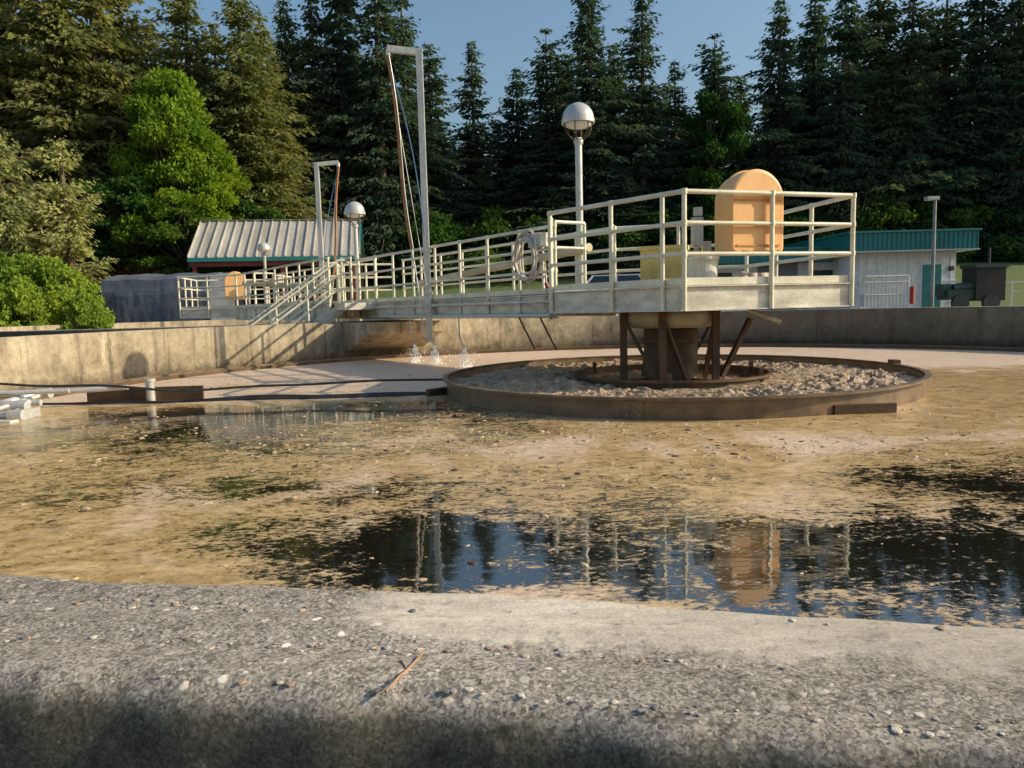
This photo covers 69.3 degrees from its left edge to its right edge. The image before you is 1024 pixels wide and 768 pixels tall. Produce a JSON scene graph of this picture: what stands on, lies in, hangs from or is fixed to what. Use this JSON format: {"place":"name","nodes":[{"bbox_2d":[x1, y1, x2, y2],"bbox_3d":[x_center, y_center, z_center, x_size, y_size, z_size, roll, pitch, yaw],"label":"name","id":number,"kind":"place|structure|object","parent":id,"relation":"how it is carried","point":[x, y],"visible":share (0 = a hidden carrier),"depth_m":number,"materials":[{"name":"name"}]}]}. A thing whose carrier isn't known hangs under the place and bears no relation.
{"place":"outdoors","nodes":[
{"label":"outdoors","id":0,"kind":"place"},
{"bbox_2d":[0,347,1023,628],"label":"water","id":1,"kind":"structure","parent":0,"point":[340,529],"depth_m":4.42,"materials":[{"name":"brown liquid"}]},
{"bbox_2d":[0,378,442,404],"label":"floating hose","id":2,"kind":"object","parent":1,"relation":"on","point":[298,396],"visible":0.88,"depth_m":9.72,"materials":[{"name":"black rubber"}]},
{"bbox_2d":[398,344,484,367],"bbox_3d":[-1.484,-0.571,14.982,0.810,0.452,2.870,-6,7,-35],"label":"water spray","id":3,"kind":"object","parent":1,"relation":"on","point":[434,358],"visible":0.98,"depth_m":15.09,"materials":[{"name":"white liquid"}]},
{"bbox_2d":[0,375,1023,593],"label":"floating scum clumps","id":4,"kind":"object","parent":1,"relation":"on","point":[542,515],"visible":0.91,"depth_m":5.69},
{"bbox_2d":[426,354,931,419],"bbox_3d":[2.102,-0.013,10.129,6.453,0.480,6.210,-2,6,0],"label":"feedwell baffle ring","id":5,"kind":"object","parent":1,"relation":"in","point":[887,399],"visible":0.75,"depth_m":7.63,"materials":[{"name":"brown metal"}]},
{"bbox_2d":[452,359,920,396],"bbox_3d":[2.168,-0.096,10.120,6.070,0.150,6.070,-2,6,0],"label":"sludge scum","id":6,"kind":"object","parent":1,"relation":"on","point":[788,378],"visible":0.52,"depth_m":9.51,"materials":[{"name":"grey gravel"}]},
{"bbox_2d":[619,309,780,380],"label":"column","id":7,"kind":"structure","parent":1,"relation":"in","point":[670,341],"depth_m":9.69,"materials":[{"name":"metal"}]},
{"bbox_2d":[356,188,856,349],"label":"clarifier bridge","id":8,"kind":"structure","parent":7,"relation":"on","point":[772,290],"depth_m":9.49,"materials":[{"name":"grey metal"}]},
{"bbox_2d":[386,45,435,341],"bbox_3d":[-2.020,-3.740,14.796,0.755,5.800,0.300,-2,6,0],"label":"davit pole","id":9,"kind":"object","parent":8,"relation":"attached to","point":[417,53],"visible":1,"depth_m":14.70,"materials":[{"name":"metal"}]},
{"bbox_2d":[511,229,552,318],"bbox_3d":[0.301,-1.770,12.013,0.387,1.445,0.690,-6,7,-36],"label":"hose coil","id":10,"kind":"object","parent":8,"relation":"on","point":[517,255],"visible":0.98,"depth_m":11.90,"materials":[{"name":"white rubber"}]},
{"bbox_2d":[561,102,594,283],"bbox_3d":[1.179,-3.119,12.950,0.574,3.480,0.574,-2,6,0],"label":"street lamp","id":11,"kind":"object","parent":8,"relation":"on","point":[577,116],"visible":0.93,"depth_m":12.80,"materials":[{"name":"metal"}]},
{"bbox_2d":[638,244,688,287],"bbox_3d":[1.936,-1.488,9.435,0.600,0.525,0.406,0,6,17],"label":"yellow storage box","id":12,"kind":"object","parent":8,"relation":"on","point":[649,269],"visible":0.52,"depth_m":9.28,"materials":[{"name":"plastic"}]},
{"bbox_2d":[687,256,719,277],"bbox_3d":[2.285,-1.357,8.914,0.410,0.345,0.410,-2,6,0],"label":"bucket","id":13,"kind":"object","parent":8,"relation":"on","point":[702,266],"visible":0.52,"depth_m":8.75,"materials":[{"name":"white plastic"}]},
{"bbox_2d":[715,169,783,251],"bbox_3d":[2.857,-2.056,8.913,0.762,1.017,0.372,-3,6,-18],"label":"housing","id":14,"kind":"object","parent":8,"relation":"attached to","point":[738,238],"visible":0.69,"depth_m":8.75,"materials":[{"name":"plastic"}]},
{"bbox_2d":[735,271,768,284],"bbox_3d":[3.016,-1.321,9.231,0.500,0.180,0.210,-2,6,0],"label":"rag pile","id":15,"kind":"object","parent":8,"relation":"on","point":[745,274],"visible":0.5,"depth_m":9.15,"materials":[{"name":"white fabric"}]},
{"bbox_2d":[17,0,1016,175],"label":"sky","id":16,"kind":"structure","parent":0,"point":[504,31],"materials":[{"name":"blue"}]},
{"bbox_2d":[363,260,1023,313],"bbox_3d":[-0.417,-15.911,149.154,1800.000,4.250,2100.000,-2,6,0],"label":"ground","id":17,"kind":"structure","parent":0,"point":[1015,271],"depth_m":50.91,"materials":[{"name":"green plant"}]},
{"bbox_2d":[0,32,51,255],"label":"conifer tree","id":18,"kind":"object","parent":17,"relation":"on","point":[12,135],"visible":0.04,"depth_m":43.73,"materials":[{"name":"green plant"}]},
{"bbox_2d":[0,127,84,260],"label":"pine tree","id":19,"kind":"object","parent":17,"relation":"on","point":[19,220],"visible":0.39,"depth_m":35.01,"materials":[{"name":"green plant"}]},
{"bbox_2d":[0,0,85,235],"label":"conifer tree","id":20,"kind":"object","parent":17,"relation":"on","point":[13,70],"visible":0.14,"depth_m":43.98,"materials":[{"name":"green plant"}]},
{"bbox_2d":[0,250,116,329],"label":"bright shrub bank","id":21,"kind":"structure","parent":17,"relation":"on","point":[35,290],"depth_m":30.64,"materials":[{"name":"green plant"}]},
{"bbox_2d":[5,135,119,295],"bbox_3d":[-21.657,-6.886,35.632,5.224,10.422,6.442,-7,8,-41],"label":"pine tree","id":22,"kind":"object","parent":17,"relation":"on","point":[66,214],"visible":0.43,"depth_m":35.97,"materials":[{"name":"green plant"}]},
{"bbox_2d":[0,0,138,263],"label":"conifer tree","id":23,"kind":"object","parent":17,"relation":"on","point":[63,61],"visible":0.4,"depth_m":42.43,"materials":[{"name":"green plant"}]},
{"bbox_2d":[3,0,150,263],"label":"conifer tree","id":24,"kind":"object","parent":17,"relation":"on","point":[96,10],"visible":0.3,"depth_m":43.63,"materials":[{"name":"green plant"}]},
{"bbox_2d":[49,0,172,270],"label":"conifer tree","id":25,"kind":"object","parent":17,"relation":"on","point":[135,29],"visible":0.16,"depth_m":45.36,"materials":[{"name":"green plant"}]},
{"bbox_2d":[72,172,202,286],"bbox_3d":[-21.263,-7.436,42.185,7.577,9.523,6.900,-6,7,-37],"label":"maple tree","id":26,"kind":"object","parent":17,"relation":"on","point":[115,190],"visible":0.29,"depth_m":40.54,"materials":[{"name":"green plant"}]},
{"bbox_2d":[88,255,201,283],"bbox_3d":[-21.275,-4.741,41.643,10.851,5.221,5.472,-2,6,0],"label":"hedge","id":27,"kind":"object","parent":17,"relation":"on","point":[122,271],"visible":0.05,"depth_m":40.90,"materials":[{"name":"green plant"}]},
{"bbox_2d":[125,17,172,121],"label":"conifer tree","id":28,"kind":"object","parent":17,"relation":"on","point":[150,38],"visible":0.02,"depth_m":47.84,"materials":[{"name":"green plant"}]},
{"bbox_2d":[102,64,233,273],"bbox_3d":[-19.697,-10.622,43.047,7.730,15.560,7.674,-2,6,0],"label":"maple tree","id":29,"kind":"object","parent":17,"relation":"on","point":[166,111],"visible":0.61,"depth_m":41.36,"materials":[{"name":"green plant"}]},
{"bbox_2d":[99,272,243,322],"bbox_3d":[-16.921,-4.006,37.013,5.446,3.020,4.624,-2,6,0],"label":"storage tank","id":30,"kind":"object","parent":17,"relation":"on","point":[141,298],"visible":0.69,"depth_m":34.82,"materials":[{"name":"grey metal"}]},
{"bbox_2d":[136,202,261,281],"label":"maple tree","id":31,"kind":"object","parent":17,"relation":"on","point":[164,229],"visible":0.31,"depth_m":39.87,"materials":[{"name":"green plant"}]},
{"bbox_2d":[154,126,253,271],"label":"maple tree","id":32,"kind":"object","parent":17,"relation":"on","point":[222,187],"visible":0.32,"depth_m":42.27,"materials":[{"name":"green plant"}]},
{"bbox_2d":[133,0,279,268],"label":"conifer tree","id":33,"kind":"object","parent":17,"relation":"on","point":[180,16],"visible":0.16,"depth_m":45.57,"materials":[{"name":"green plant"}]},
{"bbox_2d":[0,318,443,336],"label":"clarifier tank wall","id":34,"kind":"structure","parent":17,"relation":"on","point":[27,330],"depth_m":29.49,"materials":[{"name":"concrete"}]},
{"bbox_2d":[257,242,270,321],"bbox_3d":[-11.016,-4.284,33.205,0.574,4.080,0.574,-2,6,0],"label":"street lamp","id":35,"kind":"object","parent":34,"relation":"on","point":[263,247],"visible":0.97,"depth_m":32.95,"materials":[{"name":"metal"}]},
{"bbox_2d":[177,257,377,323],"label":"clarifier bridge","id":36,"kind":"structure","parent":34,"relation":"on","point":[250,311],"depth_m":22.34,"materials":[{"name":"grey metal"}]},
{"bbox_2d":[224,271,246,298],"bbox_3d":[-10.159,-3.621,27.228,0.762,1.017,0.372,-4,6,-19],"label":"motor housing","id":37,"kind":"object","parent":36,"relation":"attached to","point":[229,281],"visible":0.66,"depth_m":27.04,"materials":[{"name":"plastic"}]},
{"bbox_2d":[246,257,392,324],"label":"access stairs","id":38,"kind":"structure","parent":36,"relation":"attached to","point":[338,308],"depth_m":17.54,"materials":[{"name":"grey metal"}]},
{"bbox_2d":[314,160,339,299],"bbox_3d":[-5.207,-3.853,21.249,0.755,4.988,0.300,-2,6,-1],"label":"davit pole","id":39,"kind":"object","parent":36,"relation":"attached to","point":[321,252],"visible":0.77,"depth_m":21.11,"materials":[{"name":"metal"}]},
{"bbox_2d":[191,22,303,220],"bbox_3d":[-19.055,-13.782,48.473,11.528,18.434,9.870,-7,8,-41],"label":"conifer tree","id":40,"kind":"object","parent":17,"relation":"on","point":[210,51],"visible":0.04,"depth_m":46.74,"materials":[{"name":"green plant"}]},
{"bbox_2d":[222,195,286,304],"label":"maple tree","id":41,"kind":"object","parent":17,"relation":"on","point":[248,206],"visible":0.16,"depth_m":43.42,"materials":[{"name":"green plant"}]},
{"bbox_2d":[200,0,323,220],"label":"conifer tree","id":42,"kind":"object","parent":17,"relation":"on","point":[248,92],"visible":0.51,"depth_m":45.37,"materials":[{"name":"green plant"}]},
{"bbox_2d":[187,219,364,303],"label":"picnic shed","id":43,"kind":"structure","parent":17,"relation":"on","point":[216,243],"depth_m":38.77,"materials":[{"name":"metal"}]},
{"bbox_2d":[219,14,338,265],"bbox_3d":[-15.507,-14.218,49.260,10.788,19.470,11.019,1,6,21],"label":"conifer tree","id":44,"kind":"object","parent":17,"relation":"on","point":[301,209],"visible":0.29,"depth_m":47.99,"materials":[{"name":"green plant"}]},
{"bbox_2d":[266,0,340,265],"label":"conifer tree","id":45,"kind":"object","parent":17,"relation":"on","point":[285,48],"visible":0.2,"depth_m":52.61,"materials":[{"name":"green plant"}]},
{"bbox_2d":[277,0,367,220],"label":"conifer tree","id":46,"kind":"object","parent":17,"relation":"on","point":[311,41],"visible":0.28,"depth_m":53.34,"materials":[{"name":"green plant"}]},
{"bbox_2d":[283,0,419,270],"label":"conifer tree","id":47,"kind":"object","parent":17,"relation":"on","point":[342,146],"visible":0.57,"depth_m":53.19,"materials":[{"name":"green plant"}]},
{"bbox_2d":[344,202,364,320],"bbox_3d":[-4.224,-2.768,20.311,0.574,4.380,0.574,-2,6,0],"label":"street lamp","id":48,"kind":"object","parent":17,"relation":"on","point":[354,210],"visible":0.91,"depth_m":20.07,"materials":[{"name":"metal"}]},
{"bbox_2d":[309,0,441,282],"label":"conifer tree","id":49,"kind":"object","parent":17,"relation":"on","point":[381,106],"visible":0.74,"depth_m":52.58,"materials":[{"name":"green plant"}]},
{"bbox_2d":[357,0,478,250],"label":"conifer tree","id":50,"kind":"object","parent":17,"relation":"on","point":[408,42],"visible":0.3,"depth_m":54.44,"materials":[{"name":"green plant"}]},
{"bbox_2d":[395,42,502,255],"bbox_3d":[-5.627,-17.023,57.690,11.043,18.895,8.870,-1,6,4],"label":"conifer tree","id":51,"kind":"object","parent":17,"relation":"on","point":[434,85],"visible":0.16,"depth_m":57.63,"materials":[{"name":"green plant"}]},
{"bbox_2d":[444,40,506,208],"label":"conifer tree","id":52,"kind":"object","parent":17,"relation":"on","point":[474,81],"visible":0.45,"depth_m":59.69,"materials":[{"name":"green plant"}]},
{"bbox_2d":[0,306,1023,767],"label":"clarifier tank wall","id":53,"kind":"structure","parent":17,"relation":"on","point":[66,700],"depth_m":0.52,"materials":[{"name":"concrete"}]},
{"bbox_2d":[0,378,203,422],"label":"skimmer assembly","id":54,"kind":"object","parent":53,"relation":"attached to","point":[19,403],"visible":0.89,"depth_m":9.52,"materials":[{"name":"metal"}]},
{"bbox_2d":[342,320,442,350],"bbox_3d":[-2.815,-1.148,17.443,1.900,0.640,1.520,-5,7,-34],"label":"concrete corbel","id":55,"kind":"object","parent":53,"relation":"attached to","point":[374,335],"visible":0.88,"depth_m":16.99,"materials":[{"name":"beige concrete"}]},
{"bbox_2d":[384,652,423,692],"bbox_3d":[-0.078,0.198,0.513,0.012,0.003,0.056,0,6,18],"label":"twig","id":56,"kind":"object","parent":53,"relation":"on","point":[402,673],"visible":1,"depth_m":0.51,"materials":[{"name":"brown wood"}]},
{"bbox_2d":[0,592,1022,739],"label":"gravel pebbles","id":57,"kind":"object","parent":53,"relation":"on","point":[895,728],"visible":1,"depth_m":0.53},
{"bbox_2d":[0,343,1023,400],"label":"launder weir","id":58,"kind":"object","parent":53,"relation":"attached to","point":[132,381],"visible":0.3,"depth_m":16.43,"materials":[{"name":"grey concrete"}]},
{"bbox_2d":[1,0,1023,281],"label":"conifer forest","id":59,"kind":"object","parent":17,"relation":"on","point":[543,174],"visible":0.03,"depth_m":56.28,"materials":[{"name":"green plant"}]},
{"bbox_2d":[484,67,541,202],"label":"conifer tree","id":60,"kind":"object","parent":17,"relation":"on","point":[509,126],"visible":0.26,"depth_m":61.70,"materials":[{"name":"green plant"}]},
{"bbox_2d":[489,28,595,199],"bbox_3d":[2.854,-18.377,60.072,9.314,20.434,9.330,-4,6,-22],"label":"conifer tree","id":61,"kind":"object","parent":17,"relation":"on","point":[541,67],"visible":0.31,"depth_m":59.59,"materials":[{"name":"green plant"}]},
{"bbox_2d":[530,53,627,199],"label":"conifer tree","id":62,"kind":"object","parent":17,"relation":"on","point":[563,77],"visible":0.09,"depth_m":59.25,"materials":[{"name":"green plant"}]},
{"bbox_2d":[516,0,655,274],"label":"conifer tree","id":63,"kind":"object","parent":17,"relation":"on","point":[596,156],"visible":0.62,"depth_m":54.48,"materials":[{"name":"green plant"}]},
{"bbox_2d":[587,274,639,282],"bbox_3d":[4.674,-3.356,28.825,4.510,1.785,1.950,0,6,10],"label":"parked car","id":64,"kind":"object","parent":17,"relation":"on","point":[605,278],"visible":0.06,"depth_m":28.20,"materials":[{"name":"white paint"}]},
{"bbox_2d":[600,43,657,211],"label":"conifer tree","id":65,"kind":"object","parent":17,"relation":"on","point":[623,85],"visible":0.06,"depth_m":59.48,"materials":[{"name":"green plant"}]},
{"bbox_2d":[601,0,691,273],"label":"conifer tree","id":66,"kind":"object","parent":17,"relation":"on","point":[644,150],"visible":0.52,"depth_m":55.61,"materials":[{"name":"green plant"}]},
{"bbox_2d":[647,59,699,190],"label":"conifer tree","id":67,"kind":"object","parent":17,"relation":"on","point":[678,113],"visible":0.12,"depth_m":61.78,"materials":[{"name":"green plant"}]},
{"bbox_2d":[362,161,1023,283],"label":"forest understory","id":68,"kind":"object","parent":17,"relation":"on","point":[490,222],"visible":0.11,"depth_m":53.71,"materials":[{"name":"green plant"}]},
{"bbox_2d":[659,87,752,249],"bbox_3d":[15.089,-14.831,55.637,5.865,14.328,6.440,-6,8,-39],"label":"maple tree","id":69,"kind":"object","parent":17,"relation":"on","point":[726,115],"visible":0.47,"depth_m":54.24,"materials":[{"name":"green plant"}]},
{"bbox_2d":[683,33,754,175],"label":"conifer tree","id":70,"kind":"object","parent":17,"relation":"on","point":[714,81],"visible":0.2,"depth_m":60.30,"materials":[{"name":"green plant"}]},
{"bbox_2d":[722,75,761,170],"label":"conifer tree","id":71,"kind":"object","parent":17,"relation":"on","point":[739,87],"visible":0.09,"depth_m":63.62,"materials":[{"name":"green plant"}]},
{"bbox_2d":[734,0,840,240],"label":"conifer tree","id":72,"kind":"object","parent":17,"relation":"on","point":[773,134],"visible":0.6,"depth_m":55.55,"materials":[{"name":"green plant"}]},
{"bbox_2d":[765,0,865,239],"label":"conifer tree","id":73,"kind":"object","parent":17,"relation":"on","point":[809,47],"visible":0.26,"depth_m":57.37,"materials":[{"name":"green plant"}]},
{"bbox_2d":[718,251,955,310],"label":"walls","id":74,"kind":"structure","parent":17,"relation":"on","point":[882,264],"depth_m":33.71,"materials":[{"name":"white paint"}]},
{"bbox_2d":[688,228,981,264],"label":"roof fascia","id":75,"kind":"structure","parent":74,"relation":"on","point":[904,241],"depth_m":32.78,"materials":[{"name":"teal paint"}]},
{"bbox_2d":[718,253,953,309],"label":"doors and windows","id":76,"kind":"structure","parent":74,"relation":"attached to","point":[787,269],"depth_m":33.78,"materials":[{"name":"teal paint"}]},
{"bbox_2d":[773,0,912,242],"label":"conifer tree","id":77,"kind":"object","parent":17,"relation":"on","point":[848,147],"visible":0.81,"depth_m":54.61,"materials":[{"name":"green plant"}]},
{"bbox_2d":[816,0,932,229],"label":"conifer tree","id":78,"kind":"object","parent":17,"relation":"on","point":[885,62],"visible":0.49,"depth_m":54.92,"materials":[{"name":"green plant"}]},
{"bbox_2d":[859,275,914,307],"bbox_3d":[15.187,-3.618,30.039,2.018,1.546,0.602,-2,6,0],"label":"metal rack","id":79,"kind":"object","parent":17,"relation":"on","point":[886,299],"visible":0.8,"depth_m":29.83,"materials":[{"name":"white metal"}]},
{"bbox_2d":[859,0,972,261],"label":"conifer tree","id":80,"kind":"object","parent":17,"relation":"on","point":[917,43],"visible":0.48,"depth_m":54.51,"materials":[{"name":"green plant"}]},
{"bbox_2d":[924,196,939,306],"bbox_3d":[15.095,-4.484,26.721,0.463,4.460,0.280,-2,6,0],"label":"area light pole","id":81,"kind":"object","parent":17,"relation":"on","point":[934,199],"visible":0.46,"depth_m":26.63,"materials":[{"name":"grey metal"}]},
{"bbox_2d":[895,0,1023,237],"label":"conifer tree","id":82,"kind":"object","parent":17,"relation":"on","point":[945,32],"visible":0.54,"depth_m":54.98,"materials":[{"name":"green plant"}]},
{"bbox_2d":[915,0,1023,259],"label":"conifer tree","id":83,"kind":"object","parent":17,"relation":"on","point":[979,76],"visible":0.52,"depth_m":54.31,"materials":[{"name":"green plant"}]},
{"bbox_2d":[935,248,1008,306],"bbox_3d":[18.999,-4.324,30.744,2.525,2.595,1.150,-2,6,0],"label":"pump trailer","id":84,"kind":"object","parent":17,"relation":"on","point":[985,284],"visible":0.81,"depth_m":30.34,"materials":[{"name":"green metal"}]},
{"bbox_2d":[942,0,1023,262],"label":"conifer tree","id":85,"kind":"object","parent":17,"relation":"on","point":[1018,94],"visible":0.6,"depth_m":53.85,"materials":[{"name":"green plant"}]},
{"bbox_2d":[980,52,1023,236],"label":"conifer tree","id":86,"kind":"object","parent":17,"relation":"on","point":[1019,170],"visible":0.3,"depth_m":53.79,"materials":[{"name":"green plant"}]},
{"bbox_2d":[1005,281,1023,305],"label":"metal fence","id":87,"kind":"object","parent":17,"relation":"on","point":[1011,282],"visible":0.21,"depth_m":32.79,"materials":[{"name":"grey metal"}]}
]}

